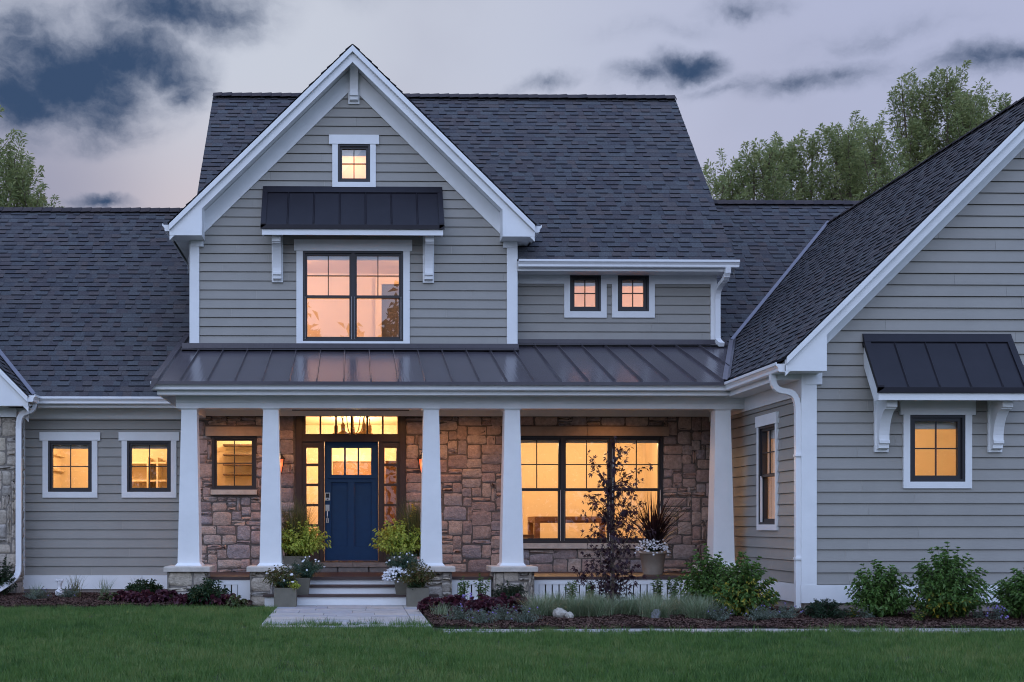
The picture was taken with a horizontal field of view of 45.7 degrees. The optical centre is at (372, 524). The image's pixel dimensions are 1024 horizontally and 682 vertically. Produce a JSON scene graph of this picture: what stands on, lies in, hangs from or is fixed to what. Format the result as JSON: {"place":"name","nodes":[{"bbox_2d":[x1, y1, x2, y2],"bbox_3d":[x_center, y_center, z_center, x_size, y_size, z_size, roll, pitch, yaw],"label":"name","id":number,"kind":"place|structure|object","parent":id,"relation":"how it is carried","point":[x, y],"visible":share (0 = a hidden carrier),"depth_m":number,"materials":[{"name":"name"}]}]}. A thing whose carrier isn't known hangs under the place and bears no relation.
{"place":"outdoors","nodes":[
{"label":"outdoors","id":0,"kind":"place"},
{"bbox_2d":[0,603,249,607],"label":"mulch bed","id":1,"kind":"object","parent":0,"point":[96,606],"visible":0.12,"depth_m":17.90,"materials":[{"name":"brown wood"}]},
{"bbox_2d":[0,557,17,594],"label":"boxwood shrub","id":2,"kind":"object","parent":1,"relation":"on","point":[4,578],"visible":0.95,"depth_m":20.01,"materials":[{"name":"green plant"}]},
{"bbox_2d":[23,586,51,599],"bbox_3d":[-5.329,1.104,19.093,0.466,0.258,0.489,0,0,-1],"label":"catmint","id":3,"kind":"object","parent":1,"relation":"on","point":[39,595],"visible":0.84,"depth_m":19.08,"materials":[{"name":"green"}]},
{"bbox_2d":[55,579,63,594],"bbox_3d":[-5.213,1.060,20.019,0.151,0.321,0.148,0,0,-1],"label":"garden ornament","id":4,"kind":"object","parent":1,"relation":"on","point":[59,582],"visible":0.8,"depth_m":19.98,"materials":[{"name":"white stone"}]},
{"bbox_2d":[56,586,80,597],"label":"catmint","id":5,"kind":"object","parent":1,"relation":"on","point":[65,593],"visible":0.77,"depth_m":19.35,"materials":[{"name":"green"}]},
{"bbox_2d":[97,592,120,600],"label":"green heuchera","id":6,"kind":"object","parent":1,"relation":"on","point":[104,596],"visible":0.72,"depth_m":18.55,"materials":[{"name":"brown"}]},
{"bbox_2d":[108,590,141,600],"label":"heuchera","id":7,"kind":"object","parent":1,"relation":"on","point":[123,595],"visible":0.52,"depth_m":18.57,"materials":[{"name":"purple plant"}]},
{"bbox_2d":[0,592,251,606],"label":"bark mulch","id":8,"kind":"object","parent":1,"relation":"on","point":[17,599],"visible":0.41,"depth_m":18.33,"materials":[{"name":"brown wood"}]},
{"bbox_2d":[66,575,84,596],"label":"wiry grass","id":9,"kind":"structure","parent":8,"relation":"on","point":[77,586],"depth_m":19.82,"materials":[{"name":"green plant"}]},
{"bbox_2d":[98,578,113,594],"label":"wiry grass","id":10,"kind":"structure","parent":8,"relation":"on","point":[103,590],"depth_m":19.80,"materials":[{"name":"green plant"}]},
{"bbox_2d":[125,589,154,602],"bbox_3d":[-3.489,1.141,18.356,0.605,0.313,0.600,0,0,-1],"label":"heuchera","id":11,"kind":"object","parent":1,"relation":"on","point":[133,597],"visible":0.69,"depth_m":18.24,"materials":[{"name":"purple plant"}]},
{"bbox_2d":[124,579,164,592],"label":"dark perennial","id":12,"kind":"object","parent":1,"relation":"on","point":[137,585],"visible":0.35,"depth_m":19.45,"materials":[{"name":"green plant"}]},
{"bbox_2d":[148,589,181,605],"bbox_3d":[-3.145,1.128,18.237,0.565,0.320,0.608,0,0,-1],"label":"heuchera","id":13,"kind":"object","parent":1,"relation":"on","point":[162,595],"visible":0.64,"depth_m":18.11,"materials":[{"name":"purple plant"}]},
{"bbox_2d":[168,593,195,606],"bbox_3d":[-2.774,1.164,18.010,0.586,0.292,0.547,0,0,-19],"label":"heuchera","id":14,"kind":"object","parent":1,"relation":"on","point":[181,599],"visible":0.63,"depth_m":17.81,"materials":[{"name":"purple plant"}]},
{"bbox_2d":[186,577,231,606],"bbox_3d":[-2.471,1.030,17.942,0.717,0.513,0.721,0,0,32],"label":"dark perennial","id":15,"kind":"object","parent":1,"relation":"on","point":[199,592],"visible":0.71,"depth_m":17.82,"materials":[{"name":"green plant"}]},
{"bbox_2d":[199,590,235,606],"bbox_3d":[-2.309,1.136,17.914,0.603,0.339,0.617,0,0,-1],"label":"heuchera","id":16,"kind":"object","parent":1,"relation":"on","point":[222,599],"visible":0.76,"depth_m":17.73,"materials":[{"name":"purple plant"}]},
{"bbox_2d":[225,594,248,607],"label":"green heuchera","id":17,"kind":"object","parent":1,"relation":"on","point":[237,601],"visible":0.93,"depth_m":17.61,"materials":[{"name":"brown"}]},
{"bbox_2d":[262,605,431,628],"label":"walkway","id":18,"kind":"structure","parent":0,"point":[345,614],"depth_m":16.12,"materials":[{"name":"grey concrete"}]},
{"bbox_2d":[274,587,296,606],"bbox_3d":[-1.284,1.062,17.782,0.324,0.279,0.324,0,0,-1],"label":"planter","id":19,"kind":"object","parent":18,"relation":"on","point":[285,597],"visible":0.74,"depth_m":17.62,"materials":[{"name":"concrete"}]},
{"bbox_2d":[263,563,300,587],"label":"trailing plant","id":20,"kind":"object","parent":19,"relation":"in","point":[276,578],"visible":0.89,"depth_m":17.70,"materials":[{"name":"green plant"}]},
{"bbox_2d":[277,575,297,587],"bbox_3d":[-1.255,0.854,17.735,0.327,0.234,0.371,0,0,-1],"label":"marguerite","id":21,"kind":"object","parent":19,"relation":"in","point":[284,581],"visible":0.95,"depth_m":17.65,"materials":[{"name":"green"}]},
{"bbox_2d":[406,587,428,606],"bbox_3d":[0.673,1.062,17.813,0.324,0.279,0.324,0,0,-1],"label":"planter","id":22,"kind":"object","parent":18,"relation":"on","point":[414,597],"visible":0.89,"depth_m":17.65,"materials":[{"name":"concrete"}]},
{"bbox_2d":[397,562,436,587],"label":"trailing plant","id":23,"kind":"object","parent":22,"relation":"in","point":[414,572],"visible":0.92,"depth_m":17.73,"materials":[{"name":"green plant"}]},
{"bbox_2d":[0,0,1023,207],"label":"sky","id":24,"kind":"structure","parent":0,"point":[113,98],"materials":[{"name":"grey"}]},
{"bbox_2d":[0,601,1023,681],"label":"lawn","id":25,"kind":"structure","parent":0,"point":[436,628],"depth_m":11.42,"materials":[{"name":"plant"}]},
{"bbox_2d":[421,599,1023,628],"bbox_3d":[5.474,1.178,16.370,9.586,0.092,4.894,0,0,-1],"label":"bark mulch","id":26,"kind":"object","parent":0,"point":[803,620],"visible":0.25,"depth_m":14.49,"materials":[{"name":"brown wood"}]},
{"bbox_2d":[417,596,438,613],"bbox_3d":[0.859,1.142,16.637,0.498,0.303,0.458,0,0,-1],"label":"heuchera","id":27,"kind":"object","parent":26,"relation":"on","point":[423,603],"visible":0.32,"depth_m":16.57,"materials":[{"name":"purple plant"}]},
{"bbox_2d":[428,602,451,614],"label":"wiry grass","id":28,"kind":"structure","parent":26,"relation":"on","point":[443,610],"depth_m":15.59,"materials":[{"name":"green plant"}]},
{"bbox_2d":[428,594,466,610],"bbox_3d":[1.057,1.108,16.361,0.606,0.331,0.628,0,0,-1],"label":"heuchera","id":29,"kind":"object","parent":26,"relation":"on","point":[453,600],"visible":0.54,"depth_m":16.25,"materials":[{"name":"purple plant"}]},
{"bbox_2d":[441,603,475,620],"bbox_3d":[1.078,1.096,14.861,0.467,0.270,0.446,0,0,-1],"label":"catmint","id":30,"kind":"object","parent":26,"relation":"on","point":[459,614],"visible":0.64,"depth_m":14.82,"materials":[{"name":"green"}]},
{"bbox_2d":[457,576,469,599],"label":"shoot plant","id":31,"kind":"object","parent":26,"relation":"on","point":[463,589],"visible":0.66,"depth_m":17.60,"materials":[{"name":"green plant"}]},
{"bbox_2d":[463,607,500,624],"bbox_3d":[1.326,1.108,14.401,0.472,0.251,0.496,0,0,-1],"label":"catmint","id":32,"kind":"object","parent":26,"relation":"on","point":[482,618],"visible":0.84,"depth_m":14.34,"materials":[{"name":"green"}]},
{"bbox_2d":[473,573,490,597],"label":"shoot plant","id":33,"kind":"object","parent":26,"relation":"on","point":[483,590],"visible":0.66,"depth_m":17.72,"materials":[{"name":"green plant"}]},
{"bbox_2d":[459,593,507,612],"bbox_3d":[1.496,1.091,16.198,0.668,0.356,0.683,0,0,-1],"label":"heuchera","id":34,"kind":"object","parent":26,"relation":"on","point":[484,601],"visible":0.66,"depth_m":16.02,"materials":[{"name":"purple plant"}]},
{"bbox_2d":[487,603,520,620],"bbox_3d":[1.632,1.101,14.847,0.423,0.262,0.512,0,0,-30],"label":"catmint","id":35,"kind":"object","parent":26,"relation":"on","point":[504,615],"visible":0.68,"depth_m":14.85,"materials":[{"name":"green"}]},
{"bbox_2d":[491,580,529,599],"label":"yew shrub","id":36,"kind":"object","parent":26,"relation":"on","point":[510,590],"visible":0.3,"depth_m":17.72,"materials":[{"name":"green plant"}]},
{"bbox_2d":[491,592,530,611],"bbox_3d":[1.885,1.115,16.459,0.666,0.382,0.662,0,0,-1],"label":"heuchera","id":37,"kind":"object","parent":26,"relation":"on","point":[512,600],"visible":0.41,"depth_m":16.39,"materials":[{"name":"purple plant"}]},
{"bbox_2d":[506,605,543,622],"bbox_3d":[1.848,1.104,14.629,0.470,0.256,0.475,0,0,-1],"label":"catmint","id":38,"kind":"object","parent":26,"relation":"on","point":[526,616],"visible":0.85,"depth_m":14.59,"materials":[{"name":"green"}]},
{"bbox_2d":[517,592,566,615],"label":"fescue tuft","id":39,"kind":"object","parent":26,"relation":"on","point":[542,606],"visible":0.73,"depth_m":15.57,"materials":[{"name":"green plant"}]},
{"bbox_2d":[531,588,577,610],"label":"fescue tuft","id":40,"kind":"object","parent":26,"relation":"on","point":[559,601],"visible":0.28,"depth_m":16.20,"materials":[{"name":"green plant"}]},
{"bbox_2d":[553,607,566,617],"bbox_3d":[2.406,1.146,15.380,0.198,0.175,0.194,0,0,20],"label":"rock","id":41,"kind":"object","parent":26,"relation":"on","point":[559,612],"visible":0.73,"depth_m":15.32,"materials":[{"name":"white stone"}]},
{"bbox_2d":[564,580,578,602],"bbox_3d":[2.886,1.012,17.346,0.229,0.436,0.222,0,0,42],"label":"phlox","id":42,"kind":"object","parent":26,"relation":"on","point":[570,588],"visible":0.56,"depth_m":17.33,"materials":[{"name":"green plant"}]},
{"bbox_2d":[549,592,602,616],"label":"fescue tuft","id":43,"kind":"object","parent":26,"relation":"on","point":[574,609],"visible":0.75,"depth_m":15.56,"materials":[{"name":"green plant"}]},
{"bbox_2d":[569,588,616,604],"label":"fescue tuft","id":44,"kind":"object","parent":26,"relation":"on","point":[589,597],"visible":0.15,"depth_m":16.55,"materials":[{"name":"green plant"}]},
{"bbox_2d":[573,592,631,616],"bbox_3d":[2.951,1.036,15.491,0.869,0.368,0.944,0,0,-36],"label":"fescue tuft","id":45,"kind":"object","parent":26,"relation":"on","point":[604,610],"visible":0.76,"depth_m":15.38,"materials":[{"name":"green plant"}]},
{"bbox_2d":[570,436,655,607],"bbox_3d":[3.298,0.008,16.239,1.075,2.485,0.878,0,0,-43],"label":"young maple","id":46,"kind":"object","parent":26,"relation":"on","point":[611,583],"visible":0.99,"depth_m":16.24,"materials":[{"name":"purple plant"}]},
{"bbox_2d":[604,592,649,614],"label":"fescue tuft","id":47,"kind":"object","parent":26,"relation":"on","point":[627,608],"visible":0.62,"depth_m":15.57,"materials":[{"name":"green plant"}]},
{"bbox_2d":[622,587,673,609],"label":"fescue tuft","id":48,"kind":"object","parent":26,"relation":"on","point":[647,594],"visible":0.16,"depth_m":16.37,"materials":[{"name":"green plant"}]},
{"bbox_2d":[651,575,662,599],"bbox_3d":[4.128,0.978,17.397,0.236,0.506,0.196,0,0,-1],"label":"phlox","id":49,"kind":"object","parent":26,"relation":"on","point":[656,581],"visible":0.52,"depth_m":17.37,"materials":[{"name":"green plant"}]},
{"bbox_2d":[631,592,683,617],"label":"fescue tuft","id":50,"kind":"object","parent":26,"relation":"on","point":[647,610],"visible":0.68,"depth_m":15.23,"materials":[{"name":"green plant"}]},
{"bbox_2d":[666,577,679,601],"bbox_3d":[4.347,0.988,17.389,0.199,0.484,0.200,0,0,42],"label":"phlox","id":51,"kind":"object","parent":26,"relation":"on","point":[676,584],"visible":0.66,"depth_m":17.38,"materials":[{"name":"green plant"}]},
{"bbox_2d":[657,590,694,614],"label":"fescue tuft","id":52,"kind":"object","parent":26,"relation":"on","point":[680,606],"visible":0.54,"depth_m":15.76,"materials":[{"name":"green plant"}]},
{"bbox_2d":[670,590,715,606],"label":"fescue tuft","id":53,"kind":"object","parent":26,"relation":"on","point":[693,597],"visible":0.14,"depth_m":16.16,"materials":[{"name":"green plant"}]},
{"bbox_2d":[676,595,728,618],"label":"fescue tuft","id":54,"kind":"object","parent":26,"relation":"on","point":[694,609],"visible":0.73,"depth_m":15.08,"materials":[{"name":"green plant"}]},
{"bbox_2d":[676,543,733,609],"bbox_3d":[4.608,0.740,16.427,0.900,0.984,0.891,0,0,-1],"label":"hydrangea shrub","id":55,"kind":"object","parent":26,"relation":"on","point":[701,582],"visible":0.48,"depth_m":16.33,"materials":[{"name":"green plant"}]},
{"bbox_2d":[699,604,734,621],"bbox_3d":[4.279,1.101,14.921,0.435,0.268,0.432,0,0,40],"label":"catmint","id":56,"kind":"object","parent":26,"relation":"on","point":[720,616],"visible":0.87,"depth_m":14.88,"materials":[{"name":"green"}]},
{"bbox_2d":[707,551,780,616],"bbox_3d":[4.834,0.789,15.627,0.967,0.887,0.963,0,0,-1],"label":"hydrangea shrub","id":57,"kind":"object","parent":26,"relation":"on","point":[741,591],"visible":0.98,"depth_m":15.48,"materials":[{"name":"green plant"}]},
{"bbox_2d":[741,603,779,620],"bbox_3d":[4.771,1.101,14.746,0.457,0.261,0.444,0,0,11],"label":"catmint","id":58,"kind":"object","parent":26,"relation":"on","point":[760,616],"visible":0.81,"depth_m":14.72,"materials":[{"name":"green"}]},
{"bbox_2d":[767,601,802,617],"bbox_3d":[5.159,1.096,15.075,0.467,0.270,0.440,0,0,42],"label":"catmint","id":59,"kind":"object","parent":26,"relation":"on","point":[790,613],"visible":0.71,"depth_m":15.02,"materials":[{"name":"green plant"}]},
{"bbox_2d":[801,598,852,618],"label":"yew shrub","id":60,"kind":"object","parent":26,"relation":"on","point":[824,608],"visible":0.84,"depth_m":15.13,"materials":[{"name":"green plant"}]},
{"bbox_2d":[857,605,875,617],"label":"leafy sprig","id":61,"kind":"object","parent":26,"relation":"on","point":[868,616],"visible":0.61,"depth_m":15.08,"materials":[{"name":"green plant"}]},
{"bbox_2d":[844,559,916,617],"bbox_3d":[6.504,0.835,15.391,0.885,0.794,0.869,0,0,-1],"label":"hydrangea shrub","id":62,"kind":"object","parent":26,"relation":"on","point":[880,596],"visible":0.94,"depth_m":15.28,"materials":[{"name":"green plant"}]},
{"bbox_2d":[911,608,925,620],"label":"leafy sprig","id":63,"kind":"object","parent":26,"relation":"on","point":[918,617],"visible":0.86,"depth_m":14.94,"materials":[{"name":"green plant"}]},
{"bbox_2d":[903,542,994,620],"bbox_3d":[7.235,0.720,15.097,1.092,1.026,1.039,0,0,-1],"label":"hydrangea shrub","id":64,"kind":"object","parent":26,"relation":"on","point":[942,585],"visible":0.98,"depth_m":14.95,"materials":[{"name":"green plant"}]},
{"bbox_2d":[973,606,985,617],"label":"leafy sprig","id":65,"kind":"object","parent":26,"relation":"on","point":[980,613],"visible":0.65,"depth_m":14.88,"materials":[{"name":"green plant"}]},
{"bbox_2d":[983,603,1008,622],"bbox_3d":[7.662,1.089,14.712,0.268,0.284,0.269,0,0,-1],"label":"purple sage","id":66,"kind":"object","parent":26,"relation":"on","point":[997,614],"visible":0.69,"depth_m":14.72,"materials":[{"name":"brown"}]},
{"bbox_2d":[986,568,1023,619],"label":"hydrangea shrub","id":67,"kind":"object","parent":26,"relation":"on","point":[1010,594],"visible":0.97,"depth_m":15.11,"materials":[{"name":"green plant"}]},
{"bbox_2d":[444,628,1023,633],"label":"path","id":68,"kind":"structure","parent":0,"point":[693,631],"depth_m":13.70,"materials":[{"name":"grey concrete"}]},
{"label":"ground","id":69,"kind":"structure","parent":0,"visible":0},
{"bbox_2d":[0,105,64,207],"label":"ash tree","id":70,"kind":"object","parent":69,"relation":"on","point":[18,180],"visible":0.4,"depth_m":32.51,"materials":[{"name":"green plant"}]},
{"bbox_2d":[0,44,1023,612],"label":"house","id":71,"kind":"structure","parent":69,"relation":"on","point":[502,314],"depth_m":20.41,"materials":[{"name":"grey wood"}]},
{"bbox_2d":[39,432,100,497],"bbox_3d":[-5.238,-1.040,20.893,1.046,1.133,0.252,0,0,-1],"label":"window","id":72,"kind":"structure","parent":71,"relation":"in","point":[50,440],"depth_m":20.78,"materials":[{"name":"grey wood"}]},
{"bbox_2d":[132,457,166,487],"bbox_3d":[-4.300,-0.155,22.874,0.799,2.250,0.480,0,0,-1],"label":"shelf unit","id":73,"kind":"object","parent":71,"relation":"attached to","point":[158,480],"visible":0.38,"depth_m":22.69,"materials":[{"name":"beige wood"}]},
{"bbox_2d":[119,432,179,497],"bbox_3d":[-3.873,-1.041,20.915,1.047,1.134,0.252,0,0,-1],"label":"window","id":74,"kind":"structure","parent":71,"relation":"in","point":[130,440],"depth_m":20.80,"materials":[{"name":"grey wood"}]},
{"bbox_2d":[212,436,255,489],"bbox_3d":[-2.349,-1.053,20.500,0.740,0.909,0.230,0,0,-1],"label":"window","id":75,"kind":"structure","parent":71,"relation":"in","point":[214,438],"depth_m":20.40,"materials":[{"name":"grey"}]},
{"bbox_2d":[223,444,251,475],"bbox_3d":[-2.314,-1.179,21.796,0.769,0.564,0.300,0,0,-1],"label":"shelf unit","id":76,"kind":"object","parent":71,"relation":"attached to","point":[237,445],"visible":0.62,"depth_m":21.65,"materials":[{"name":"brown wood"}]},
{"bbox_2d":[283,555,309,575],"bbox_3d":[-1.195,0.643,18.933,0.400,0.314,0.400,0,0,-1],"label":"planter","id":77,"kind":"object","parent":71,"relation":"on","point":[289,560],"visible":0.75,"depth_m":18.74,"materials":[{"name":"concrete"}]},
{"bbox_2d":[281,498,318,555],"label":"reed grass","id":78,"kind":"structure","parent":77,"relation":"in","point":[292,518],"depth_m":18.88,"materials":[{"name":"green plant"}]},
{"bbox_2d":[281,518,330,558],"bbox_3d":[-1.152,0.205,18.865,1.030,0.654,1.073,0,0,-1],"label":"chartreuse shrub","id":79,"kind":"object","parent":77,"relation":"in","point":[307,543],"visible":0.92,"depth_m":18.70,"materials":[{"name":"green plant"}]},
{"bbox_2d":[295,577,310,594],"bbox_3d":[-1.083,0.923,18.185,0.290,0.254,0.290,0,0,-1],"label":"planter","id":80,"kind":"object","parent":71,"relation":"on","point":[304,587],"visible":0.57,"depth_m":18.05,"materials":[{"name":"concrete"}]},
{"bbox_2d":[286,556,324,578],"bbox_3d":[-1.019,0.645,18.170,0.624,0.370,0.648,0,0,-1],"label":"marguerite","id":81,"kind":"object","parent":80,"relation":"in","point":[307,571],"visible":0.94,"depth_m":18.10,"materials":[{"name":"green plant"}]},
{"bbox_2d":[325,442,377,560],"bbox_3d":[-0.357,-0.414,20.449,0.914,2.053,0.135,0,0,-1],"label":"door","id":82,"kind":"structure","parent":71,"relation":"in","point":[351,501],"depth_m":20.47,"materials":[{"name":"blue wood"}]},
{"bbox_2d":[333,417,372,433],"bbox_3d":[-0.361,-1.850,22.325,0.917,0.480,0.893,0,0,-1],"label":"chandelier","id":83,"kind":"object","parent":71,"relation":"hanging from","point":[363,430],"visible":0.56,"depth_m":22.15,"materials":[{"name":"beige"}]},
{"bbox_2d":[294,239,411,343],"bbox_3d":[-0.328,-3.947,20.521,2.008,1.811,0.252,0,0,-1],"label":"window","id":84,"kind":"structure","parent":71,"relation":"in","point":[306,249],"depth_m":20.42,"materials":[{"name":"grey wood"}]},
{"bbox_2d":[329,135,378,186],"bbox_3d":[-0.312,-6.192,20.522,0.850,0.885,0.252,0,0,-1],"label":"window","id":85,"kind":"structure","parent":71,"relation":"in","point":[342,145],"depth_m":20.41,"materials":[{"name":"grey wood"}]},
{"bbox_2d":[385,461,395,538],"bbox_3d":[0.525,-0.295,24.061,0.580,1.870,2.100,0,0,-1],"label":"foyer cabinet","id":86,"kind":"object","parent":71,"relation":"in","point":[390,478],"visible":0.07,"depth_m":23.01,"materials":[{"name":"brown wood"}]},
{"bbox_2d":[394,578,412,594],"bbox_3d":[0.477,0.923,18.210,0.290,0.254,0.290,0,0,-1],"label":"planter","id":87,"kind":"object","parent":71,"relation":"on","point":[400,587],"visible":0.41,"depth_m":18.08,"materials":[{"name":"concrete"}]},
{"bbox_2d":[381,566,409,581],"bbox_3d":[0.402,0.739,18.101,0.554,0.253,0.499,0,0,-1],"label":"bacopa","id":88,"kind":"object","parent":87,"relation":"in","point":[394,572],"visible":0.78,"depth_m":18.01,"materials":[{"name":"white plant"}]},
{"bbox_2d":[391,556,416,571],"bbox_3d":[0.497,0.643,18.960,0.400,0.314,0.400,0,0,-1],"label":"planter","id":89,"kind":"object","parent":71,"relation":"on","point":[402,558],"visible":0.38,"depth_m":18.76,"materials":[{"name":"ceramic"}]},
{"bbox_2d":[369,518,420,557],"bbox_3d":[0.461,0.210,18.930,1.044,0.644,1.109,0,0,-1],"label":"chartreuse shrub","id":90,"kind":"object","parent":89,"relation":"in","point":[396,540],"visible":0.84,"depth_m":18.75,"materials":[{"name":"green plant"}]},
{"bbox_2d":[385,493,420,556],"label":"reed grass","id":91,"kind":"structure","parent":89,"relation":"in","point":[414,521],"depth_m":18.88,"materials":[{"name":"green plant"}]},
{"bbox_2d":[385,550,421,570],"bbox_3d":[0.505,0.552,18.175,0.631,0.354,0.618,0,0,-1],"label":"marguerite","id":92,"kind":"object","parent":89,"relation":"in","point":[404,563],"visible":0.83,"depth_m":18.11,"materials":[{"name":"green plant"}]},
{"bbox_2d":[528,516,604,537],"bbox_3d":[3.747,0.305,22.713,1.485,0.929,0.900,0,0,-1],"label":"dining table","id":93,"kind":"object","parent":71,"relation":"in","point":[534,522],"visible":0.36,"depth_m":22.27,"materials":[{"name":"brown wood"}]},
{"bbox_2d":[564,275,606,317],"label":"window","id":94,"kind":"structure","parent":71,"relation":"in","point":[570,281],"depth_m":20.93,"materials":[{"name":"grey wood"}]},
{"bbox_2d":[521,436,662,542],"bbox_3d":[3.665,-0.606,20.596,2.599,1.834,0.230,0,0,-1],"label":"window","id":95,"kind":"structure","parent":71,"relation":"in","point":[561,440],"depth_m":20.52,"materials":[{"name":"grey"}]},
{"bbox_2d":[612,275,654,317],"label":"window","id":96,"kind":"structure","parent":71,"relation":"in","point":[647,281],"depth_m":20.94,"materials":[{"name":"grey wood"}]},
{"bbox_2d":[638,551,666,574],"bbox_3d":[4.529,0.613,19.375,0.456,0.375,0.456,0,0,-1],"label":"round pot","id":97,"kind":"object","parent":71,"relation":"on","point":[651,564],"visible":0.94,"depth_m":19.22,"materials":[{"name":"ceramic"}]},
{"bbox_2d":[600,493,703,551],"bbox_3d":[4.568,-0.053,19.345,1.873,1.046,1.879,0,0,-1],"label":"cordyline","id":98,"kind":"object","parent":97,"relation":"in","point":[656,523],"visible":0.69,"depth_m":19.23,"materials":[{"name":"black plant"}]},
{"bbox_2d":[634,539,670,554],"bbox_3d":[4.488,0.335,19.258,0.565,0.299,0.514,0,0,-25],"label":"bacopa","id":99,"kind":"object","parent":97,"relation":"in","point":[652,548],"visible":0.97,"depth_m":19.16,"materials":[{"name":"white plant"}]},
{"bbox_2d":[755,411,779,529],"bbox_3d":[5.911,-0.775,17.662,0.252,1.705,0.905,0,0,-1],"label":"window","id":100,"kind":"structure","parent":71,"relation":"in","point":[766,425],"depth_m":17.95,"materials":[{"name":"grey wood"}]},
{"bbox_2d":[898,400,975,487],"bbox_3d":[7.673,-1.094,16.399,1.027,1.192,0.252,0,0,-1],"label":"window","id":101,"kind":"structure","parent":71,"relation":"in","point":[917,414],"depth_m":16.29,"materials":[{"name":"grey wood"}]},
{"bbox_2d":[701,131,803,199],"bbox_3d":[11.019,-5.329,36.186,3.119,13.307,3.557,0,0,-43],"label":"ash tree","id":102,"kind":"object","parent":69,"relation":"on","point":[766,165],"visible":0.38,"depth_m":35.84,"materials":[{"name":"green plant"}]},
{"bbox_2d":[759,122,863,200],"bbox_3d":[13.758,-5.724,38.092,2.901,14.097,3.902,0,0,-23],"label":"ash tree","id":103,"kind":"object","parent":69,"relation":"on","point":[803,179],"visible":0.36,"depth_m":38.01,"materials":[{"name":"green plant"}]},
{"bbox_2d":[819,110,883,200],"bbox_3d":[14.892,-5.693,37.451,2.642,14.035,3.737,0,0,26],"label":"ash tree","id":104,"kind":"object","parent":69,"relation":"on","point":[848,161],"visible":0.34,"depth_m":36.56,"materials":[{"name":"green plant"}]},
{"bbox_2d":[844,110,907,200],"bbox_3d":[14.926,-5.446,35.769,2.195,13.540,2.721,0,0,-31],"label":"ash tree","id":105,"kind":"object","parent":69,"relation":"on","point":[876,162],"visible":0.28,"depth_m":35.34,"materials":[{"name":"green plant"}]},
{"bbox_2d":[880,60,1012,181],"bbox_3d":[19.044,-6.957,39.073,4.616,16.562,3.731,0,0,-1],"label":"ash tree","id":106,"kind":"object","parent":69,"relation":"on","point":[963,114],"visible":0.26,"depth_m":39.16,"materials":[{"name":"green plant"}]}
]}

